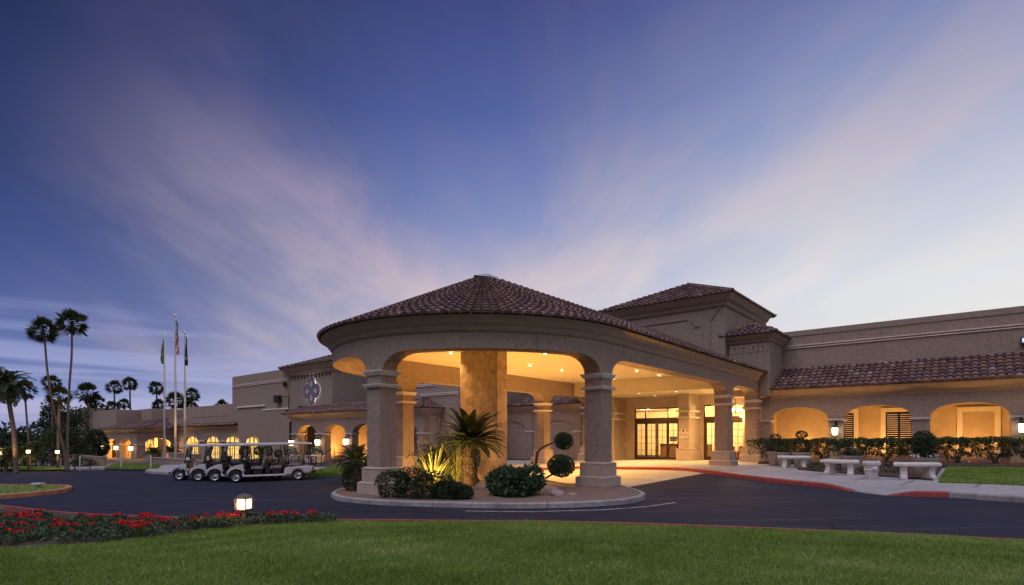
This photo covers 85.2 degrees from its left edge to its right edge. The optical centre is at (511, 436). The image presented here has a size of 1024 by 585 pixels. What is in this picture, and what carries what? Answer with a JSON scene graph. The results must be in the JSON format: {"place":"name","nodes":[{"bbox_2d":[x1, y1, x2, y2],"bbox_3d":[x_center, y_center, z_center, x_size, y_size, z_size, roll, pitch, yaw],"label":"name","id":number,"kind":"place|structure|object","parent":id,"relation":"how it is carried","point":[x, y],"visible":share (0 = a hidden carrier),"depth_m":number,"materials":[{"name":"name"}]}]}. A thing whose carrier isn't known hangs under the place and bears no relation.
{"place":"outdoors","nodes":[
{"label":"outdoors","id":0,"kind":"place"},
{"bbox_2d":[0,485,64,493],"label":"island lawn","id":1,"kind":"structure","parent":0,"point":[22,489],"depth_m":22.63,"materials":[{"name":"plant"}]},
{"bbox_2d":[0,466,64,469],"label":"roadside lawn","id":2,"kind":"structure","parent":0,"point":[41,468],"depth_m":41.31,"materials":[{"name":"green plant"}]},
{"bbox_2d":[0,430,25,466],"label":"garden tree","id":3,"kind":"object","parent":2,"relation":"on","point":[7,443],"visible":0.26,"depth_m":45.73,"materials":[{"name":"green plant"}]},
{"bbox_2d":[17,379,38,444],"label":"fan palm","id":4,"kind":"object","parent":2,"relation":"on","point":[31,398],"visible":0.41,"depth_m":44.29,"materials":[{"name":"green plant"}]},
{"bbox_2d":[11,440,49,470],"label":"pygmy palm","id":5,"kind":"object","parent":2,"relation":"on","point":[33,452],"visible":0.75,"depth_m":40.88,"materials":[{"name":"green plant"}]},
{"bbox_2d":[22,457,55,466],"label":"shrub","id":6,"kind":"object","parent":2,"relation":"on","point":[48,462],"visible":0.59,"depth_m":44.90,"materials":[{"name":"green plant"}]},
{"bbox_2d":[24,314,65,470],"bbox_3d":[-32.879,-3.109,39.924,3.633,11.276,2.221,0,0,0],"label":"fan palm","id":7,"kind":"object","parent":2,"relation":"on","point":[40,323],"visible":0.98,"depth_m":39.53,"materials":[{"name":"green plant"}]},
{"bbox_2d":[44,384,74,466],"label":"fan palm","id":8,"kind":"object","parent":2,"relation":"on","point":[60,400],"visible":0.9,"depth_m":42.22,"materials":[{"name":"green plant"}]},
{"bbox_2d":[104,463,160,469],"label":"grass","id":9,"kind":"structure","parent":0,"point":[134,465],"depth_m":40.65,"materials":[{"name":"green plant"}]},
{"bbox_2d":[31,451,253,463],"bbox_3d":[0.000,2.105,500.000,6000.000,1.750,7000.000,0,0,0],"label":"ground","id":10,"kind":"structure","parent":0,"point":[115,460],"depth_m":61.72,"materials":[{"name":"green plant"}]},
{"bbox_2d":[0,446,21,470],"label":"pygmy palm","id":11,"kind":"object","parent":10,"relation":"on","point":[7,456],"visible":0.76,"depth_m":40.88,"materials":[{"name":"green plant"}]},
{"bbox_2d":[0,366,36,473],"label":"date palm","id":12,"kind":"object","parent":10,"relation":"on","point":[7,389],"visible":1,"depth_m":37.07,"materials":[{"name":"green plant"}]},
{"bbox_2d":[1,431,49,449],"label":"garden tree","id":13,"kind":"object","parent":10,"relation":"on","point":[21,436],"visible":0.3,"depth_m":47.16,"materials":[{"name":"green plant"}]},
{"bbox_2d":[20,418,65,464],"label":"evergreen tree","id":14,"kind":"object","parent":10,"relation":"on","point":[36,424],"visible":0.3,"depth_m":49.84,"materials":[{"name":"green plant"}]},
{"bbox_2d":[40,374,62,465],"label":"fan palm","id":15,"kind":"object","parent":10,"relation":"on","point":[54,379],"visible":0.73,"depth_m":46.19,"materials":[{"name":"green plant"}]},
{"bbox_2d":[0,420,104,457],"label":"wood","id":16,"kind":"object","parent":10,"relation":"on","point":[5,429],"visible":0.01,"depth_m":83.24,"materials":[{"name":"green plant"}]},
{"bbox_2d":[39,399,73,463],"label":"cypress tree","id":17,"kind":"object","parent":10,"relation":"on","point":[45,412],"visible":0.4,"depth_m":51.54,"materials":[{"name":"green plant"}]},
{"bbox_2d":[33,424,91,465],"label":"garden tree","id":18,"kind":"object","parent":10,"relation":"on","point":[78,442],"visible":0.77,"depth_m":46.54,"materials":[{"name":"green plant"}]},
{"bbox_2d":[53,307,88,471],"bbox_3d":[-30.985,-3.317,39.218,2.207,11.657,2.334,0,0,0],"label":"fan palm","id":19,"kind":"object","parent":10,"relation":"on","point":[71,315],"visible":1,"depth_m":38.91,"materials":[{"name":"green plant"}]},
{"bbox_2d":[65,405,93,453],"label":"evergreen tree","id":20,"kind":"object","parent":10,"relation":"on","point":[77,418],"visible":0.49,"depth_m":58.01,"materials":[{"name":"green plant"}]},
{"bbox_2d":[70,458,96,466],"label":"shrub","id":21,"kind":"object","parent":10,"relation":"on","point":[82,463],"visible":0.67,"depth_m":42.77,"materials":[{"name":"green plant"}]},
{"bbox_2d":[72,382,100,430],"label":"fan palm","id":22,"kind":"object","parent":10,"relation":"on","point":[86,386],"visible":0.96,"depth_m":85.02,"materials":[{"name":"green plant"}]},
{"bbox_2d":[72,454,107,465],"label":"garden wall","id":23,"kind":"structure","parent":10,"relation":"on","point":[101,460],"depth_m":44.19,"materials":[{"name":"paint"}]},
{"bbox_2d":[84,394,105,410],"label":"fan palm","id":24,"kind":"object","parent":10,"relation":"on","point":[96,405],"visible":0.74,"depth_m":86.26,"materials":[{"name":"green plant"}]},
{"bbox_2d":[103,379,123,408],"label":"fan palm","id":25,"kind":"object","parent":10,"relation":"on","point":[114,391],"visible":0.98,"depth_m":92.08,"materials":[{"name":"green plant"}]},
{"bbox_2d":[121,376,137,409],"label":"fan palm","id":26,"kind":"object","parent":10,"relation":"on","point":[130,385],"visible":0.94,"depth_m":92.09,"materials":[{"name":"green plant"}]},
{"bbox_2d":[146,381,163,405],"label":"fan palm","id":27,"kind":"object","parent":10,"relation":"on","point":[156,391],"visible":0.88,"depth_m":90.00,"materials":[{"name":"green plant"}]},
{"bbox_2d":[79,404,239,458],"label":"dining wing","id":28,"kind":"structure","parent":10,"relation":"on","point":[140,431],"depth_m":70.50,"materials":[{"name":"beige paint"}]},
{"bbox_2d":[206,436,219,457],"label":"window","id":29,"kind":"structure","parent":28,"relation":"in","point":[212,439],"depth_m":64.24,"materials":[{"name":"yellow glass"}]},
{"bbox_2d":[225,436,239,458],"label":"window","id":30,"kind":"structure","parent":28,"relation":"in","point":[233,451],"depth_m":60.85,"materials":[{"name":"yellow glass"}]},
{"bbox_2d":[166,391,187,408],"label":"fan palm","id":31,"kind":"object","parent":10,"relation":"on","point":[180,401],"visible":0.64,"depth_m":89.99,"materials":[{"name":"green plant"}]},
{"bbox_2d":[183,388,200,406],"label":"fan palm","id":32,"kind":"object","parent":10,"relation":"on","point":[192,398],"visible":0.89,"depth_m":90.14,"materials":[{"name":"green plant"}]},
{"bbox_2d":[304,447,324,462],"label":"shrub","id":33,"kind":"object","parent":10,"relation":"on","point":[318,456],"visible":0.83,"depth_m":44.74,"materials":[{"name":"green plant"}]},
{"bbox_2d":[231,354,445,462],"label":"arcade pavilion","id":34,"kind":"structure","parent":10,"relation":"on","point":[275,406],"depth_m":50.59,"materials":[{"name":"paint"}]},
{"bbox_2d":[245,436,258,458],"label":"window","id":35,"kind":"structure","parent":34,"relation":"in","point":[251,439],"depth_m":58.02,"materials":[{"name":"yellow glass"}]},
{"bbox_2d":[303,377,319,404],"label":"wall emblem","id":36,"kind":"object","parent":34,"relation":"attached to","point":[311,390],"depth_m":51.02,"materials":[{"name":"white"}]},
{"bbox_2d":[336,479,639,501],"bbox_3d":[-1.216,1.795,18.318,7.810,0.375,10.844,0,0,-40],"label":"island bed","id":37,"kind":"object","parent":10,"relation":"on","point":[585,493],"visible":0.31,"depth_m":16.00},
{"bbox_2d":[340,457,366,490],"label":"shrub","id":38,"kind":"object","parent":37,"relation":"on","point":[354,466],"visible":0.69,"depth_m":18.70,"materials":[{"name":"green plant"}]},
{"bbox_2d":[373,465,474,499],"bbox_3d":[-2.534,1.333,15.961,3.220,1.069,1.195,0,0,24],"label":"spreading shrub","id":39,"kind":"object","parent":37,"relation":"on","point":[450,489],"visible":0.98,"depth_m":15.82,"materials":[{"name":"green plant"}]},
{"bbox_2d":[405,434,461,480],"bbox_3d":[-2.725,0.834,20.584,2.296,1.849,2.494,0,0,0],"label":"cycad","id":40,"kind":"object","parent":37,"relation":"on","point":[432,449],"visible":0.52,"depth_m":20.31,"materials":[{"name":"green plant"}]},
{"bbox_2d":[400,438,479,484],"bbox_3d":[-2.601,0.888,19.940,3.101,1.894,3.054,0,0,-41],"label":"flax plant","id":41,"kind":"object","parent":37,"relation":"on","point":[434,463],"visible":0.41,"depth_m":19.46,"materials":[{"name":"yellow plant"}]},
{"bbox_2d":[440,441,478,481],"bbox_3d":[-2.009,0.856,20.613,2.371,1.791,2.106,0,0,-35],"label":"flax plant","id":42,"kind":"object","parent":37,"relation":"on","point":[459,470],"visible":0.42,"depth_m":20.36,"materials":[{"name":"green plant"}]},
{"bbox_2d":[429,407,506,485],"bbox_3d":[-1.540,0.367,19.738,2.817,2.872,2.990,0,0,0],"label":"sago palm","id":43,"kind":"object","parent":37,"relation":"on","point":[471,429],"visible":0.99,"depth_m":19.41,"materials":[{"name":"green plant"}]},
{"bbox_2d":[483,463,547,497],"bbox_3d":[0.100,1.302,16.051,1.900,1.123,1.482,0,0,0],"label":"spreading shrub","id":44,"kind":"object","parent":37,"relation":"on","point":[514,478],"visible":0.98,"depth_m":15.84,"materials":[{"name":"green plant"}]},
{"bbox_2d":[535,432,575,479],"bbox_3d":[1.422,0.769,18.394,1.426,1.915,1.098,0,0,0],"label":"cloud topiary","id":45,"kind":"object","parent":37,"relation":"on","point":[560,465],"visible":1,"depth_m":18.22,"materials":[{"name":"green plant"}]},
{"bbox_2d":[316,274,767,494],"bbox_3d":[2.761,-2.290,27.002,12.636,8.620,24.829,0,0,40],"label":"porte cochere","id":46,"kind":"object","parent":10,"relation":"on","point":[497,336],"visible":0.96,"depth_m":19.32,"materials":[{"name":"paint"}]},
{"bbox_2d":[414,282,1023,462],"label":"clubhouse","id":47,"kind":"structure","parent":10,"relation":"on","point":[954,375],"depth_m":30.84,"materials":[{"name":"paint"}]},
{"bbox_2d":[636,423,645,458],"bbox_3d":[8.863,0.289,38.211,0.765,2.547,0.050,0,0,40],"label":"door","id":48,"kind":"structure","parent":47,"relation":"in","point":[637,457],"depth_m":38.21,"materials":[{"name":"brown metal"}]},
{"bbox_2d":[646,422,656,458],"bbox_3d":[9.412,0.289,37.657,0.765,2.547,0.112,0,0,40],"label":"door","id":49,"kind":"structure","parent":47,"relation":"in","point":[647,423],"depth_m":37.66,"materials":[{"name":"brown metal"}]},
{"bbox_2d":[657,422,667,458],"bbox_3d":[10.031,0.289,37.193,0.765,2.547,0.112,0,0,40],"label":"door","id":50,"kind":"structure","parent":47,"relation":"in","point":[658,423],"depth_m":37.19,"materials":[{"name":"brown metal"}]},
{"bbox_2d":[660,443,710,456],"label":"reception desk","id":51,"kind":"object","parent":47,"relation":"on","point":[672,446],"visible":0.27,"depth_m":40.60,"materials":[{"name":"brown wood"}]},
{"bbox_2d":[705,421,713,459],"bbox_3d":[12.588,0.239,35.103,0.799,2.447,0.050,0,0,40],"label":"door","id":52,"kind":"structure","parent":47,"relation":"in","point":[706,457],"depth_m":35.29,"materials":[{"name":"clear glass"}]},
{"bbox_2d":[845,409,858,450],"bbox_3d":[18.497,-0.324,31.019,1.370,2.448,0.092,0,0,40],"label":"window","id":53,"kind":"structure","parent":47,"relation":"in","point":[852,424],"depth_m":30.76,"materials":[{"name":"metal"}]},
{"bbox_2d":[881,408,911,453],"bbox_3d":[20.433,-0.324,29.406,1.610,2.448,0.092,0,0,40],"label":"window","id":54,"kind":"structure","parent":47,"relation":"in","point":[896,422],"depth_m":29.49,"materials":[{"name":"wood"}]},
{"bbox_2d":[306,463,344,476],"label":"grass","id":55,"kind":"structure","parent":0,"point":[330,469],"depth_m":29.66,"materials":[{"name":"green plant"}]},
{"bbox_2d":[0,455,1023,538],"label":"road","id":56,"kind":"structure","parent":0,"point":[706,499],"depth_m":14.79,"materials":[{"name":"grey asphalt"}]},
{"bbox_2d":[0,484,71,498],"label":"island kerb","id":57,"kind":"structure","parent":56,"relation":"on","point":[66,488],"depth_m":20.71,"materials":[{"name":"grey concrete"}]},
{"bbox_2d":[70,468,305,475],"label":"kerb","id":58,"kind":"structure","parent":56,"relation":"on","point":[156,472],"depth_m":38.79,"materials":[{"name":"concrete"}]},
{"bbox_2d":[168,443,254,480],"bbox_3d":[-15.013,1.223,28.038,3.808,1.743,1.250,-1,0,-18],"label":"golf cart","id":59,"kind":"object","parent":56,"relation":"on","point":[178,474],"visible":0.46,"depth_m":27.28,"materials":[{"name":"plastic"}]},
{"bbox_2d":[188,443,275,480],"bbox_3d":[-13.600,1.196,27.205,3.808,1.743,1.250,-1,0,-14],"label":"golf cart","id":60,"kind":"object","parent":56,"relation":"on","point":[196,473],"visible":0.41,"depth_m":26.60,"materials":[{"name":"plastic"}]},
{"bbox_2d":[203,442,291,481],"bbox_3d":[-12.511,1.174,26.593,3.808,1.743,1.250,-1,0,-17],"label":"golf cart","id":61,"kind":"object","parent":56,"relation":"on","point":[212,474],"visible":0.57,"depth_m":26.12,"materials":[{"name":"plastic"}]},
{"bbox_2d":[225,442,315,482],"bbox_3d":[-11.162,1.147,25.856,3.808,1.743,1.250,-1,0,-15],"label":"golf cart","id":62,"kind":"object","parent":56,"relation":"on","point":[298,470],"visible":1,"depth_m":25.49,"materials":[{"name":"white plastic"}]},
{"bbox_2d":[331,480,645,508],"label":"island kerb","id":63,"kind":"structure","parent":56,"relation":"on","point":[641,496],"depth_m":14.55,"materials":[{"name":"concrete"}]},
{"bbox_2d":[0,505,1023,539],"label":"front kerb","id":64,"kind":"structure","parent":56,"relation":"on","point":[423,520],"depth_m":11.02,"materials":[{"name":"red paint"}]},
{"bbox_2d":[538,466,856,490],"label":"kerb","id":65,"kind":"structure","parent":56,"relation":"on","point":[791,482],"depth_m":21.02,"materials":[{"name":"red paint"}]},
{"bbox_2d":[888,491,948,497],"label":"kerb","id":66,"kind":"structure","parent":56,"relation":"on","point":[926,494],"depth_m":14.65,"materials":[{"name":"red paint"}]},
{"bbox_2d":[949,491,1023,502],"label":"kerb","id":67,"kind":"structure","parent":56,"relation":"on","point":[994,497],"depth_m":13.73,"materials":[{"name":"concrete"}]},
{"bbox_2d":[0,507,1023,584],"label":"lawn","id":68,"kind":"structure","parent":0,"point":[478,553],"depth_m":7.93,"materials":[{"name":"plant"}]},
{"bbox_2d":[0,508,312,547],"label":"flower bed soil","id":69,"kind":"structure","parent":68,"relation":"on","point":[46,541],"depth_m":10.04,"materials":[{"name":"brown soil"}]},
{"bbox_2d":[13,529,45,541],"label":"geranium plant","id":70,"kind":"object","parent":69,"relation":"on","point":[30,533],"visible":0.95,"depth_m":9.43,"materials":[{"name":"green plant"}]},
{"bbox_2d":[42,521,71,535],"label":"geranium plant","id":71,"kind":"object","parent":69,"relation":"on","point":[60,527],"visible":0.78,"depth_m":9.97,"materials":[{"name":"green plant"}]},
{"bbox_2d":[52,528,87,543],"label":"geranium plant","id":72,"kind":"object","parent":69,"relation":"on","point":[76,533],"visible":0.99,"depth_m":9.38,"materials":[{"name":"green plant"}]},
{"bbox_2d":[80,526,111,540],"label":"geranium plant","id":73,"kind":"object","parent":69,"relation":"on","point":[95,531],"visible":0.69,"depth_m":9.65,"materials":[{"name":"green plant"}]},
{"bbox_2d":[125,523,154,538],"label":"geranium plant","id":74,"kind":"object","parent":69,"relation":"on","point":[137,530],"visible":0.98,"depth_m":9.86,"materials":[{"name":"green plant"}]},
{"bbox_2d":[201,517,228,528],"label":"geranium plant","id":75,"kind":"object","parent":69,"relation":"on","point":[214,520],"visible":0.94,"depth_m":10.79,"materials":[{"name":"green plant"}]},
{"bbox_2d":[221,513,248,527],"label":"geranium plant","id":76,"kind":"object","parent":69,"relation":"on","point":[230,519],"visible":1,"depth_m":10.96,"materials":[{"name":"green plant"}]},
{"bbox_2d":[234,493,254,520],"bbox_3d":[-5.501,1.480,11.451,0.335,0.648,0.330,0,0,12],"label":"lantern bollard","id":77,"kind":"object","parent":69,"relation":"on","point":[243,502],"visible":0.91,"depth_m":11.37,"materials":[{"name":"white glass"}]},
{"bbox_2d":[314,512,337,522],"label":"geranium plant","id":78,"kind":"object","parent":68,"relation":"on","point":[324,517],"visible":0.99,"depth_m":11.53,"materials":[{"name":"green plant"}]},
{"bbox_2d":[0,0,1023,434],"label":"sky","id":79,"kind":"structure","parent":0,"point":[264,176],"materials":[{"name":"blue"}]},
{"bbox_2d":[10,459,1023,495],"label":"sidewalk","id":80,"kind":"structure","parent":0,"point":[886,485],"depth_m":19.62,"materials":[{"name":"concrete"}]},
{"bbox_2d":[81,429,110,455],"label":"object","id":81,"kind":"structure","parent":80,"relation":"on","point":[98,439],"depth_m":61.76,"materials":[{"name":"green plant"}]},
{"bbox_2d":[160,333,165,457],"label":"flagpole","id":82,"kind":"object","parent":80,"relation":"on","point":[162,359],"visible":0.89,"depth_m":51.94,"materials":[{"name":"silver metal"}]},
{"bbox_2d":[145,452,201,460],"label":"planter wall","id":83,"kind":"structure","parent":80,"relation":"on","point":[181,456],"depth_m":53.55,"materials":[{"name":"paint"}]},
{"bbox_2d":[174,314,178,457],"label":"flagpole","id":84,"kind":"object","parent":80,"relation":"on","point":[175,388],"visible":0.98,"depth_m":50.42,"materials":[{"name":"silver metal"}]},
{"bbox_2d":[152,457,203,464],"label":"planter wall","id":85,"kind":"structure","parent":80,"relation":"on","point":[168,461],"depth_m":46.65,"materials":[{"name":"paint"}]},
{"bbox_2d":[183,331,187,458],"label":"flagpole","id":86,"kind":"object","parent":80,"relation":"on","point":[185,353],"visible":0.81,"depth_m":51.53,"materials":[{"name":"white metal"}]},
{"bbox_2d":[766,434,784,465],"bbox_3d":[12.894,0.617,27.257,0.891,1.585,0.892,0,0,0],"label":"garden planter","id":87,"kind":"object","parent":80,"relation":"on","point":[772,457],"visible":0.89,"depth_m":27.11,"materials":[{"name":"ceramic"}]},
{"bbox_2d":[776,447,791,466],"bbox_3d":[13.001,0.936,26.610,0.732,0.943,0.735,0,0,0],"label":"garden planter","id":88,"kind":"object","parent":80,"relation":"on","point":[784,451],"visible":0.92,"depth_m":26.42,"materials":[{"name":"ceramic"}]},
{"bbox_2d":[777,455,810,467],"bbox_3d":[12.693,1.129,25.089,1.353,0.560,0.561,0,0,22],"label":"stone bench","id":89,"kind":"object","parent":80,"relation":"on","point":[802,461],"visible":0.98,"depth_m":24.95,"materials":[{"name":"white stone"}]},
{"bbox_2d":[820,459,858,475],"bbox_3d":[12.191,1.128,20.684,0.561,0.560,1.353,0,0,-38],"label":"stone bench","id":90,"kind":"object","parent":80,"relation":"on","point":[830,466],"visible":1,"depth_m":20.59,"materials":[{"name":"white stone"}]},
{"bbox_2d":[797,464,940,480],"bbox_3d":[14.027,1.337,22.590,5.171,0.230,8.468,0,0,39],"label":"mulch bed","id":91,"kind":"object","parent":80,"relation":"on","point":[910,475],"visible":0.43,"depth_m":21.20,"materials":[{"name":"brown soil"}]},
{"bbox_2d":[791,431,811,467],"bbox_3d":[13.309,0.552,25.610,0.900,1.705,0.907,0,0,0],"label":"garden planter","id":92,"kind":"object","parent":91,"relation":"on","point":[800,452],"visible":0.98,"depth_m":25.45,"materials":[{"name":"ceramic"}]},
{"bbox_2d":[839,449,863,470],"bbox_3d":[13.380,0.926,21.977,0.859,0.945,0.839,0,0,0],"label":"garden planter","id":93,"kind":"object","parent":91,"relation":"on","point":[852,455],"visible":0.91,"depth_m":21.77,"materials":[{"name":"ceramic"}]},
{"bbox_2d":[910,429,938,475],"bbox_3d":[14.191,0.557,19.168,0.868,1.662,0.842,0,0,0],"label":"garden planter","id":94,"kind":"object","parent":91,"relation":"on","point":[921,452],"visible":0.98,"depth_m":19.07,"materials":[{"name":"ceramic"}]},
{"bbox_2d":[862,461,880,478],"bbox_3d":[12.160,1.113,18.835,0.550,0.590,0.580,0,0,8],"label":"stone urn","id":95,"kind":"object","parent":80,"relation":"on","point":[871,469],"visible":1,"depth_m":18.68,"materials":[{"name":"white stone"}]},
{"bbox_2d":[758,460,1023,466],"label":"hedge bed","id":96,"kind":"object","parent":80,"relation":"on","point":[989,464],"visible":0.38,"depth_m":24.21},
{"bbox_2d":[746,437,795,458],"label":"hedge shrub","id":97,"kind":"object","parent":96,"relation":"on","point":[761,441],"visible":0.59,"depth_m":29.22,"materials":[{"name":"green plant"}]},
{"bbox_2d":[796,437,848,459],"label":"hedge shrub","id":98,"kind":"object","parent":96,"relation":"on","point":[822,440],"visible":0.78,"depth_m":27.86,"materials":[{"name":"green plant"}]},
{"bbox_2d":[824,436,880,456],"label":"hedge shrub","id":99,"kind":"object","parent":96,"relation":"on","point":[852,442],"visible":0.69,"depth_m":27.17,"materials":[{"name":"green plant"}]},
{"bbox_2d":[857,437,914,461],"bbox_3d":[17.819,0.690,26.551,2.401,1.436,1.006,0,0,40],"label":"hedge shrub","id":100,"kind":"object","parent":96,"relation":"on","point":[882,442],"visible":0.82,"depth_m":26.46,"materials":[{"name":"green plant"}]},
{"bbox_2d":[890,436,951,457],"bbox_3d":[18.884,0.670,25.797,2.398,1.452,1.013,0,0,40],"label":"hedge shrub","id":101,"kind":"object","parent":96,"relation":"on","point":[909,443],"visible":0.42,"depth_m":25.79,"materials":[{"name":"green plant"}]},
{"bbox_2d":[926,436,990,462],"bbox_3d":[19.971,0.647,25.006,2.382,1.457,1.018,0,0,40],"label":"hedge shrub","id":102,"kind":"object","parent":96,"relation":"on","point":[959,451],"visible":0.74,"depth_m":24.85,"materials":[{"name":"green plant"}]},
{"bbox_2d":[960,436,1023,462],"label":"hedge shrub","id":103,"kind":"object","parent":96,"relation":"on","point":[994,439],"visible":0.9,"depth_m":24.05,"materials":[{"name":"green plant"}]},
{"bbox_2d":[999,436,1023,456],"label":"hedge shrub","id":104,"kind":"object","parent":96,"relation":"on","point":[1018,442],"visible":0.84,"depth_m":23.67,"materials":[{"name":"green plant"}]},
{"bbox_2d":[893,462,941,479],"bbox_3d":[13.275,1.117,18.308,1.405,0.560,0.571,0,0,12],"label":"stone bench","id":105,"kind":"object","parent":80,"relation":"on","point":[928,468],"visible":0.95,"depth_m":18.16,"materials":[{"name":"white stone"}]},
{"bbox_2d":[345,469,702,486],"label":"drive","id":106,"kind":"structure","parent":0,"point":[630,478],"depth_m":23.66,"materials":[{"name":"concrete"}]},
{"bbox_2d":[332,443,366,479],"bbox_3d":[-6.564,1.034,23.645,2.063,1.535,2.110,0,0,0],"label":"cycad","id":107,"kind":"object","parent":106,"relation":"on","point":[355,453],"visible":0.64,"depth_m":23.31,"materials":[{"name":"green plant"}]},
{"bbox_2d":[938,466,1023,483],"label":"grass","id":108,"kind":"structure","parent":0,"point":[973,471],"depth_m":18.69,"materials":[{"name":"green plant"}]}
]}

